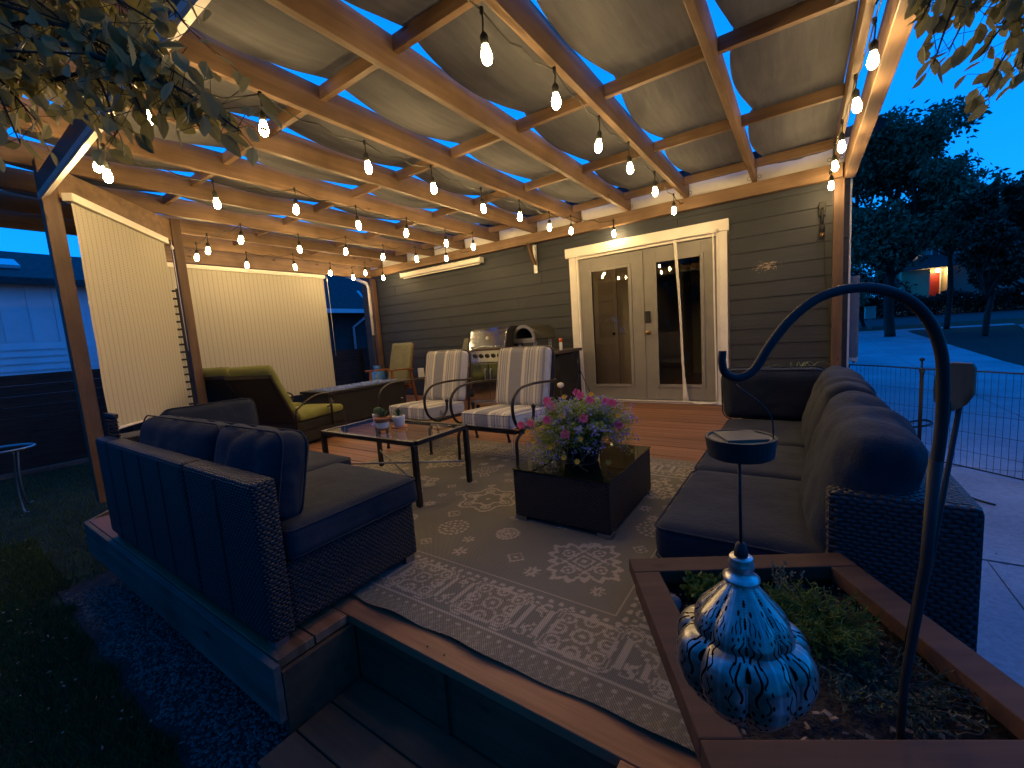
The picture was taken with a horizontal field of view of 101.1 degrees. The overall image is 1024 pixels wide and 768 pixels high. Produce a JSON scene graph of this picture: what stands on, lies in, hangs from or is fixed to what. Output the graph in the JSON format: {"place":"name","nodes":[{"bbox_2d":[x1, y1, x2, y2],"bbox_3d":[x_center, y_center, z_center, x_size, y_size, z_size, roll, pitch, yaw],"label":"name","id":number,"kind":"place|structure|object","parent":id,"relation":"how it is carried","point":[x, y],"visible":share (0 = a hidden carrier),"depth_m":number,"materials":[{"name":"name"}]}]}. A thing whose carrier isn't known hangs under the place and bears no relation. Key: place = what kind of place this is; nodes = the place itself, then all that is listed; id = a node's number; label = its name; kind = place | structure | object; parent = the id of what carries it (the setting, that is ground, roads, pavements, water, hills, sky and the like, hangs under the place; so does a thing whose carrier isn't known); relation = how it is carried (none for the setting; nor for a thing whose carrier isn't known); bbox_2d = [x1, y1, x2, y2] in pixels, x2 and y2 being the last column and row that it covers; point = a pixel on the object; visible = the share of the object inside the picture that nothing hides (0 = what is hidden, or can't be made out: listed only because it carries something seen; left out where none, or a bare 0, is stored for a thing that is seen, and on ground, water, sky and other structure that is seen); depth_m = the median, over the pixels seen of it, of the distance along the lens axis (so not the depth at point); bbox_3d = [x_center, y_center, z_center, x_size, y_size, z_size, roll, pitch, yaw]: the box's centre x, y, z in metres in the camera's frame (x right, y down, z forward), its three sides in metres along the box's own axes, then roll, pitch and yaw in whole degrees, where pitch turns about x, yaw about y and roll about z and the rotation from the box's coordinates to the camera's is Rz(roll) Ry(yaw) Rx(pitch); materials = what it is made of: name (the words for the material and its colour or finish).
{"place":"outdoors","nodes":[
{"label":"outdoors","id":0,"kind":"place"},
{"bbox_2d":[0,251,102,408],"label":"neighbour garage","id":1,"kind":"structure","parent":0,"point":[32,338],"depth_m":9.36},
{"bbox_2d":[0,464,179,767],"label":"grass","id":2,"kind":"structure","parent":0,"point":[39,561],"depth_m":2.16,"materials":[{"name":"green plant"}]},
{"bbox_2d":[323,275,367,368],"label":"neighbour house","id":3,"kind":"structure","parent":0,"point":[346,314],"depth_m":17.54,"materials":[{"name":"blue"}]},
{"bbox_2d":[0,296,1023,767],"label":"ground","id":4,"kind":"structure","parent":0,"point":[92,648],"depth_m":3.33,"materials":[{"name":"green plant"}]},
{"bbox_2d":[0,443,35,512],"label":"round side table","id":5,"kind":"object","parent":4,"relation":"on","point":[12,448],"visible":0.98,"depth_m":4.64,"materials":[{"name":"metal"}]},
{"bbox_2d":[0,515,213,764],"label":"fallen leaves","id":6,"kind":"object","parent":4,"relation":"on","point":[150,720],"visible":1,"depth_m":2.14,"materials":[{"name":"brown plant"}]},
{"bbox_2d":[0,0,282,172],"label":"overhanging tree","id":7,"kind":"object","parent":4,"relation":"on","point":[30,26],"visible":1,"depth_m":1.01,"materials":[{"name":"green plant"}]},
{"bbox_2d":[56,571,305,767],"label":"gravel bed","id":8,"kind":"object","parent":4,"relation":"on","point":[149,706],"visible":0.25,"depth_m":2.02,"materials":[{"name":"grey gravel"}]},
{"bbox_2d":[0,347,369,480],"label":"board fence","id":9,"kind":"object","parent":4,"relation":"on","point":[50,427],"visible":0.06,"depth_m":6.53,"materials":[{"name":"brown wood"}]},
{"bbox_2d":[84,395,740,767],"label":"deck","id":10,"kind":"structure","parent":4,"relation":"on","point":[366,685],"depth_m":1.49,"materials":[{"name":"brown wood"}]},
{"bbox_2d":[189,367,301,405],"bbox_3d":[-3.214,0.212,5.244,0.723,0.925,1.002,-2,7,21],"label":"lounger","id":11,"kind":"object","parent":10,"relation":"on","point":[217,387],"visible":0.23,"depth_m":4.78,"materials":[{"name":"green fabric"}]},
{"bbox_2d":[95,398,416,648],"bbox_3d":[-1.425,0.510,2.304,1.969,0.760,0.818,0,8,34],"label":"sectional sofa","id":12,"kind":"object","parent":10,"relation":"on","point":[274,536],"visible":1,"depth_m":1.73,"materials":[{"name":"wicker"}]},
{"bbox_2d":[224,365,347,441],"bbox_3d":[-2.516,0.213,4.812,0.723,0.925,1.002,-2,7,21],"label":"lounger","id":13,"kind":"object","parent":10,"relation":"on","point":[262,388],"visible":0.94,"depth_m":4.49,"materials":[{"name":"green fabric"}]},
{"bbox_2d":[300,379,406,422],"bbox_3d":[-2.241,0.228,6.137,0.620,0.472,1.360,0,8,33],"label":"fire table","id":14,"kind":"object","parent":10,"relation":"on","point":[358,401],"visible":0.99,"depth_m":5.86,"materials":[{"name":"black plastic"}]},
{"bbox_2d":[372,365,386,379],"bbox_3d":[-2.530,-0.023,8.010,0.310,0.660,0.310,0,8,34],"label":"propane cylinder","id":15,"kind":"object","parent":10,"relation":"on","point":[376,375],"visible":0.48,"depth_m":7.90,"materials":[{"name":"white metal"}]},
{"bbox_2d":[365,342,418,400],"bbox_3d":[-2.060,-0.171,7.302,0.600,1.053,0.694,0,8,31],"label":"wooden armchair","id":16,"kind":"object","parent":10,"relation":"on","point":[401,359],"visible":0.56,"depth_m":7.37,"materials":[{"name":"brown wood"}]},
{"bbox_2d":[0,0,916,502],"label":"pergola","id":17,"kind":"object","parent":10,"relation":"on","point":[662,62],"visible":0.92,"depth_m":3.22,"materials":[{"name":"brown wood"}]},
{"bbox_2d":[61,193,189,428],"bbox_3d":[-3.368,-0.576,3.860,0.103,1.792,1.420,-6,7,-15],"label":"roller shade","id":18,"kind":"object","parent":17,"relation":"attached to","point":[128,289],"visible":0.98,"depth_m":3.67,"materials":[{"name":"beige fabric"}]},
{"bbox_2d":[172,288,195,404],"bbox_3d":[-4.422,-0.290,5.419,0.640,1.850,0.024,-9,8,-37],"label":"lattice panel","id":19,"kind":"object","parent":17,"relation":"attached to","point":[184,343],"visible":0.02,"depth_m":5.50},
{"bbox_2d":[167,262,335,402],"bbox_3d":[-3.965,-0.773,6.729,0.103,2.067,2.438,0,8,34],"label":"roller shade","id":20,"kind":"object","parent":17,"relation":"attached to","point":[277,321],"visible":0.73,"depth_m":6.74,"materials":[{"name":"beige fabric"}]},
{"bbox_2d":[93,138,474,249],"bbox_3d":[-1.681,-1.721,4.306,0.359,0.246,3.870,0,8,34],"label":"string light","id":21,"kind":"object","parent":17,"relation":"hanging from","point":[107,176],"visible":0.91,"depth_m":3.48,"materials":[{"name":"rubber"}]},
{"bbox_2d":[245,251,384,279],"bbox_3d":[-3.106,-1.929,6.975,0.581,0.246,2.463,0,8,34],"label":"string light","id":22,"kind":"object","parent":17,"relation":"hanging from","point":[295,268],"visible":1,"depth_m":7.06,"materials":[{"name":"glass"}]},
{"bbox_2d":[194,223,468,261],"bbox_3d":[-2.106,-1.845,5.636,3.721,0.246,1.081,-7,7,-26],"label":"string light","id":23,"kind":"object","parent":17,"relation":"hanging from","point":[208,251],"visible":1,"depth_m":5.28,"materials":[{"name":"glass"}]},
{"bbox_2d":[346,277,377,364],"bbox_3d":[-3.094,-0.803,8.880,0.603,2.984,0.082,-1,7,24],"label":"downspout","id":24,"kind":"object","parent":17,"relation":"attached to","point":[371,314],"visible":0.65,"depth_m":8.69,"materials":[{"name":"white paint"}]},
{"bbox_2d":[140,91,615,236],"bbox_3d":[-0.297,-1.774,3.919,0.377,0.246,4.828,2,9,40],"label":"string light","id":25,"kind":"object","parent":17,"relation":"hanging from","point":[264,133],"visible":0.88,"depth_m":2.99,"materials":[{"name":"rubber"}]},
{"bbox_2d":[468,0,682,214],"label":"string light","id":26,"kind":"object","parent":17,"relation":"hanging from","point":[486,55],"visible":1,"depth_m":2.29,"materials":[{"name":"glass"}]},
{"bbox_2d":[828,0,881,189],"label":"string light","id":27,"kind":"object","parent":17,"relation":"hanging from","point":[873,57],"visible":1,"depth_m":2.57,"materials":[{"name":"glass"}]},
{"bbox_2d":[462,338,471,400],"bbox_3d":[-0.909,-0.193,6.793,0.694,1.053,0.600,-7,7,-25],"label":"wooden armchair","id":28,"kind":"object","parent":10,"relation":"on","point":[465,344],"visible":0.08,"depth_m":6.83,"materials":[{"name":"brown wood"}]},
{"bbox_2d":[467,326,522,407],"bbox_3d":[-0.331,-0.235,6.222,0.875,1.178,0.606,0,8,29],"label":"gas grill","id":29,"kind":"object","parent":10,"relation":"on","point":[485,345],"visible":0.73,"depth_m":5.98,"materials":[{"name":"metal"}]},
{"bbox_2d":[471,363,490,398],"bbox_3d":[-0.454,-0.033,6.045,0.289,0.520,0.060,0,8,29],"label":"cabinet door","id":30,"kind":"structure","parent":29,"relation":"in","point":[480,371],"depth_m":6.05,"materials":[{"name":"metal"}]},
{"bbox_2d":[488,363,498,399],"bbox_3d":[-0.197,-0.036,5.907,0.289,0.520,0.060,0,8,29],"label":"cabinet door","id":31,"kind":"structure","parent":29,"relation":"in","point":[493,367],"depth_m":5.95,"materials":[{"name":"metal"}]},
{"bbox_2d":[351,436,697,751],"bbox_3d":[-0.131,0.733,2.804,3.060,0.018,2.367,0,8,34],"label":"rug","id":32,"kind":"object","parent":10,"relation":"on","point":[482,553],"visible":0.48,"depth_m":1.79,"materials":[{"name":"beige fabric"}]},
{"bbox_2d":[320,418,472,507],"bbox_3d":[-0.870,0.538,3.138,1.032,0.435,0.532,0,8,34],"label":"glass coffee table","id":33,"kind":"object","parent":32,"relation":"on","point":[415,461],"visible":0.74,"depth_m":3.04,"materials":[{"name":"brown metal"}]},
{"bbox_2d":[372,407,381,427],"bbox_3d":[-1.004,0.247,3.170,0.092,0.152,0.092,0,8,34],"label":"potted cactus","id":34,"kind":"object","parent":33,"relation":"on","point":[374,410],"visible":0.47,"depth_m":3.14,"materials":[{"name":"plant"}]},
{"bbox_2d":[373,407,391,430],"bbox_3d":[-0.935,0.244,3.051,0.143,0.177,0.139,-6,7,-13],"label":"potted aloe","id":35,"kind":"object","parent":33,"relation":"on","point":[382,420],"visible":1,"depth_m":3.02,"materials":[{"name":"ceramic"}]},
{"bbox_2d":[390,406,406,428],"bbox_3d":[-0.830,0.240,3.094,0.122,0.158,0.142,-4,7,-3],"label":"potted haworthia","id":36,"kind":"object","parent":33,"relation":"on","point":[399,419],"visible":1,"depth_m":3.06,"materials":[{"name":"ceramic"}]},
{"bbox_2d":[378,349,478,454],"bbox_3d":[-0.842,0.145,4.305,0.687,0.941,0.758,1,8,35],"label":"patio chair","id":37,"kind":"object","parent":32,"relation":"on","point":[445,374],"visible":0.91,"depth_m":4.33,"materials":[{"name":"grey fabric"}]},
{"bbox_2d":[449,345,558,465],"bbox_3d":[-0.038,0.163,3.657,0.687,0.941,0.758,1,8,36],"label":"patio chair","id":38,"kind":"object","parent":32,"relation":"on","point":[523,380],"visible":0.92,"depth_m":3.67,"materials":[{"name":"grey fabric"}]},
{"bbox_2d":[512,442,651,539],"bbox_3d":[0.442,0.581,2.523,0.576,0.293,0.696,0,8,34],"label":"wicker coffee table","id":39,"kind":"object","parent":32,"relation":"on","point":[601,497],"visible":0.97,"depth_m":2.27,"materials":[{"name":"brown wicker"}]},
{"bbox_2d":[517,352,641,471],"bbox_3d":[0.388,0.132,2.417,0.669,0.629,0.672,0,8,34],"label":"flower basket","id":40,"kind":"object","parent":39,"relation":"on","point":[578,430],"visible":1,"depth_m":2.31,"materials":[{"name":"plant"}]},
{"bbox_2d":[557,382,563,399],"bbox_3d":[0.612,0.192,5.221,0.100,0.432,0.100,0,8,34],"label":"solar stake light","id":41,"kind":"object","parent":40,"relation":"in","point":[560,385],"visible":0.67,"depth_m":5.18,"materials":[{"name":"white plastic"}]},
{"bbox_2d":[548,348,581,402],"bbox_3d":[0.563,-0.094,6.029,0.660,0.780,0.740,0,8,34],"label":"grill side table","id":42,"kind":"object","parent":10,"relation":"on","point":[566,367],"visible":0.38,"depth_m":5.76,"materials":[{"name":"black metal"}]},
{"bbox_2d":[513,324,555,345],"bbox_3d":[0.321,-0.655,5.989,0.394,0.378,0.485,2,9,42],"label":"pizza oven","id":43,"kind":"object","parent":42,"relation":"on","point":[528,334],"visible":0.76,"depth_m":5.89,"materials":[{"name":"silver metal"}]},
{"bbox_2d":[559,338,562,349],"bbox_3d":[0.663,-0.540,5.727,0.045,0.160,0.044,0,8,34],"label":"spray can","id":44,"kind":"object","parent":42,"relation":"on","point":[560,344],"visible":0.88,"depth_m":5.71,"materials":[{"name":"white metal"}]},
{"bbox_2d":[654,366,984,652],"bbox_3d":[1.349,0.340,2.056,0.768,0.763,2.220,0,8,34],"label":"sectional sofa","id":45,"kind":"object","parent":10,"relation":"on","point":[844,472],"visible":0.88,"depth_m":1.18,"materials":[{"name":"fabric"}]},
{"bbox_2d":[629,552,1023,767],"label":"planter box","id":46,"kind":"object","parent":10,"relation":"on","point":[825,731],"visible":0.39,"depth_m":0.68,"materials":[{"name":"wood"}]},
{"bbox_2d":[679,569,723,601],"bbox_3d":[0.456,0.486,0.981,0.117,0.086,0.119,0,8,34],"label":"seedling cluster","id":47,"kind":"object","parent":46,"relation":"in","point":[697,586],"visible":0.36,"depth_m":0.99,"materials":[{"name":"green plant"}]},
{"bbox_2d":[770,560,804,598],"bbox_3d":[0.629,0.461,0.986,0.055,0.081,0.082,-7,7,-26],"label":"wispy weed","id":48,"kind":"object","parent":46,"relation":"on","point":[779,574],"visible":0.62,"depth_m":0.98,"materials":[{"name":"plant"}]},
{"bbox_2d":[761,577,884,669],"bbox_3d":[0.606,0.480,0.853,0.236,0.098,0.224,0,8,34],"label":"chamomile plant","id":49,"kind":"object","parent":46,"relation":"on","point":[807,617],"visible":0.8,"depth_m":0.83,"materials":[{"name":"green plant"}]},
{"bbox_2d":[718,283,950,739],"bbox_3d":[0.435,0.215,0.575,0.306,0.690,0.014,-4,7,-1],"label":"shepherd hook","id":50,"kind":"object","parent":46,"relation":"in","point":[922,312],"visible":0.99,"depth_m":0.55,"materials":[{"name":"black metal"}]},
{"bbox_2d":[676,384,819,731],"bbox_3d":[0.302,0.227,0.555,0.170,0.455,0.170,0,8,34],"label":"hanging lantern","id":51,"kind":"object","parent":50,"relation":"hanging from","point":[745,659],"visible":1,"depth_m":0.52,"materials":[{"name":"blue metal"}]},
{"bbox_2d":[810,618,996,739],"bbox_3d":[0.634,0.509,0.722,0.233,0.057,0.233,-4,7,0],"label":"thyme plant","id":52,"kind":"object","parent":46,"relation":"on","point":[860,690],"visible":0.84,"depth_m":0.70,"materials":[{"name":"green plant"}]},
{"bbox_2d":[899,362,976,665],"bbox_3d":[0.741,0.240,0.735,0.092,0.552,0.051,-7,7,-22],"label":"shovel","id":53,"kind":"object","parent":46,"relation":"on","point":[963,376],"visible":0.45,"depth_m":0.72,"materials":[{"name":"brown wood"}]},
{"bbox_2d":[360,117,885,404],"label":"house","id":54,"kind":"structure","parent":4,"relation":"on","point":[614,315],"depth_m":5.77,"materials":[{"name":"grey wood"}]},
{"bbox_2d":[418,368,424,376],"bbox_3d":[-1.769,-0.220,8.197,0.120,0.180,0.066,0,8,34],"label":"wall outlet","id":55,"kind":"object","parent":54,"relation":"attached to","point":[421,372],"depth_m":8.17,"materials":[{"name":"white plastic"}]},
{"bbox_2d":[400,257,483,278],"bbox_3d":[-1.305,-2.056,7.542,1.950,0.116,0.120,0,8,34],"label":"retracted roller shade","id":56,"kind":"object","parent":54,"relation":"attached to","point":[450,266],"visible":1,"depth_m":7.42,"materials":[{"name":"beige fabric"}]},
{"bbox_2d":[592,269,620,383],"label":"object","id":57,"kind":"structure","parent":54,"relation":"in","point":[604,282],"depth_m":7.26,"materials":[{"name":"glass"}]},
{"bbox_2d":[579,250,644,398],"bbox_3d":[1.420,-0.793,5.991,0.905,2.015,0.050,0,8,34],"label":"door leaf","id":58,"kind":"structure","parent":54,"relation":"in","point":[631,260],"depth_m":5.94,"materials":[{"name":"beige paint"}]},
{"bbox_2d":[577,228,718,404],"bbox_3d":[1.766,-0.800,5.636,1.839,2.130,0.060,0,8,34],"label":"screen door strip","id":59,"kind":"object","parent":54,"relation":"attached to","point":[685,396],"visible":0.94,"depth_m":5.35,"materials":[{"name":"white paint"}]},
{"bbox_2d":[642,237,717,400],"bbox_3d":[2.156,-0.783,5.449,0.905,2.015,0.111,0,8,34],"label":"door leaf","id":60,"kind":"structure","parent":54,"relation":"in","point":[706,391],"depth_m":5.41,"materials":[{"name":"beige paint"}]},
{"bbox_2d":[819,202,825,236],"bbox_3d":[3.280,-1.736,4.454,0.060,0.366,0.085,0,8,34],"label":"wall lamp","id":61,"kind":"object","parent":54,"relation":"attached to","point":[822,209],"visible":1,"depth_m":4.44,"materials":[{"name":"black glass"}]},
{"bbox_2d":[849,275,859,363],"bbox_3d":[4.118,-0.776,5.123,0.113,1.020,0.500,0,8,34],"label":"utility cabinet","id":62,"kind":"object","parent":54,"relation":"attached to","point":[854,327],"visible":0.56,"depth_m":4.92,"materials":[{"name":"grey metal"}]},
{"bbox_2d":[853,261,875,306],"bbox_3d":[23.767,-8.239,31.164,6.987,9.114,6.696,-3,7,12],"label":"tree","id":63,"kind":"object","parent":4,"relation":"on","point":[863,296],"visible":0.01,"depth_m":29.22,"materials":[{"name":"green plant"}]},
{"bbox_2d":[864,306,876,328],"bbox_3d":[27.788,-5.112,32.712,0.720,1.800,0.680,0,8,34],"label":"mailbox cluster","id":64,"kind":"object","parent":4,"relation":"on","point":[869,313],"visible":0.99,"depth_m":32.49,"materials":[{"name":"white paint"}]},
{"bbox_2d":[850,265,917,326],"bbox_3d":[28.878,-7.169,34.278,5.477,5.240,4.951,0,8,34],"label":"tree","id":65,"kind":"object","parent":4,"relation":"on","point":[880,279],"visible":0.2,"depth_m":33.72,"materials":[{"name":"green plant"}]},
{"bbox_2d":[834,0,1023,121],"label":"overhanging tree","id":66,"kind":"object","parent":4,"relation":"on","point":[1011,13],"visible":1,"depth_m":1.18,"materials":[{"name":"green plant"}]},
{"bbox_2d":[859,282,1023,318],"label":"hedge","id":67,"kind":"object","parent":4,"relation":"on","point":[1004,296],"visible":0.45,"depth_m":35.99,"materials":[{"name":"green plant"}]},
{"bbox_2d":[874,207,1023,298],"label":"house","id":68,"kind":"structure","parent":4,"relation":"on","point":[929,277],"depth_m":43.22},
{"bbox_2d":[929,273,939,296],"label":"front door","id":69,"kind":"structure","parent":68,"relation":"in","point":[934,277],"depth_m":43.83,"materials":[{"name":"red paint"}]},
{"bbox_2d":[931,248,944,254],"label":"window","id":70,"kind":"structure","parent":68,"relation":"in","point":[933,251],"depth_m":43.54,"materials":[{"name":"blue glass"}]},
{"bbox_2d":[910,179,989,328],"bbox_3d":[27.523,-7.927,26.644,4.384,8.862,4.978,0,8,34],"label":"tree","id":71,"kind":"object","parent":4,"relation":"on","point":[949,247],"visible":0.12,"depth_m":26.53,"materials":[{"name":"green plant"}]},
{"bbox_2d":[912,331,1023,365],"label":"mulch bed","id":72,"kind":"object","parent":4,"relation":"on","point":[1007,346],"visible":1,"depth_m":16.05,"materials":[{"name":"brown soil"}]},
{"bbox_2d":[944,176,1023,335],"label":"tree","id":73,"kind":"object","parent":72,"relation":"on","point":[992,238],"visible":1,"depth_m":18.58,"materials":[{"name":"green plant"}]},
{"bbox_2d":[0,0,1023,295],"label":"sky","id":74,"kind":"structure","parent":0,"point":[999,141],"materials":[{"name":"blue"}]},
{"bbox_2d":[769,361,831,368],"bbox_3d":[2.438,0.136,3.665,0.821,0.644,0.739,0,8,34],"label":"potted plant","id":75,"kind":"object","parent":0,"point":[802,364],"visible":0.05,"depth_m":3.66,"materials":[{"name":"green plant"}]},
{"bbox_2d":[849,332,1023,471],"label":"driveway","id":76,"kind":"structure","parent":0,"point":[904,349],"depth_m":7.36,"materials":[{"name":"concrete"}]},
{"bbox_2d":[848,364,920,435],"bbox_3d":[4.051,0.265,4.630,0.014,0.939,0.773,-5,7,-11],"label":"wire fence panel","id":77,"kind":"object","parent":76,"relation":"on","point":[877,366],"visible":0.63,"depth_m":4.44,"materials":[{"name":"black metal"}]},
{"bbox_2d":[909,419,932,427],"bbox_3d":[5.137,0.519,5.738,0.903,0.024,0.807,0,8,34],"label":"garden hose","id":78,"kind":"object","parent":76,"relation":"on","point":[931,423],"visible":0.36,"depth_m":5.58,"materials":[{"name":"green rubber"}]},
{"bbox_2d":[918,358,924,437],"bbox_3d":[4.120,0.254,4.253,0.041,1.040,0.041,-3,7,12],"label":"fence stake","id":79,"kind":"object","parent":76,"relation":"on","point":[921,359],"visible":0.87,"depth_m":4.23,"materials":[{"name":"black metal"}]},
{"bbox_2d":[919,368,1023,480],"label":"wire fence panel","id":80,"kind":"object","parent":79,"relation":"attached to","point":[974,433],"visible":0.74,"depth_m":3.78,"materials":[{"name":"black metal"}]},
{"bbox_2d":[851,94,1016,336],"bbox_3d":[20.782,-8.560,23.243,8.339,11.862,7.529,0,8,34],"label":"tree","id":81,"kind":"object","parent":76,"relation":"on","point":[901,151],"visible":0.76,"depth_m":21.12,"materials":[{"name":"green plant"}]},
{"bbox_2d":[859,309,1023,327],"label":"street","id":82,"kind":"structure","parent":0,"point":[957,317],"depth_m":33.93,"materials":[{"name":"grey asphalt"}]},
{"bbox_2d":[859,323,1023,333],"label":"sidewalk","id":83,"kind":"structure","parent":0,"point":[906,330],"depth_m":28.09,"materials":[{"name":"concrete"}]},
{"bbox_2d":[957,170,1023,293],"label":"tree","id":84,"kind":"object","parent":83,"relation":"on","point":[1015,214],"visible":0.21,"depth_m":24.41,"materials":[{"name":"green plant"}]},
{"bbox_2d":[944,466,1023,686],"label":"path","id":85,"kind":"structure","parent":0,"point":[1000,642],"depth_m":2.46,"materials":[{"name":"concrete"}]},
{"bbox_2d":[972,497,995,505],"bbox_3d":[3.551,0.890,3.527,0.114,0.021,0.698,-8,7,-27],"label":"extension cord","id":86,"kind":"object","parent":85,"relation":"on","point":[984,501],"visible":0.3,"depth_m":3.26,"materials":[{"name":"rubber"}]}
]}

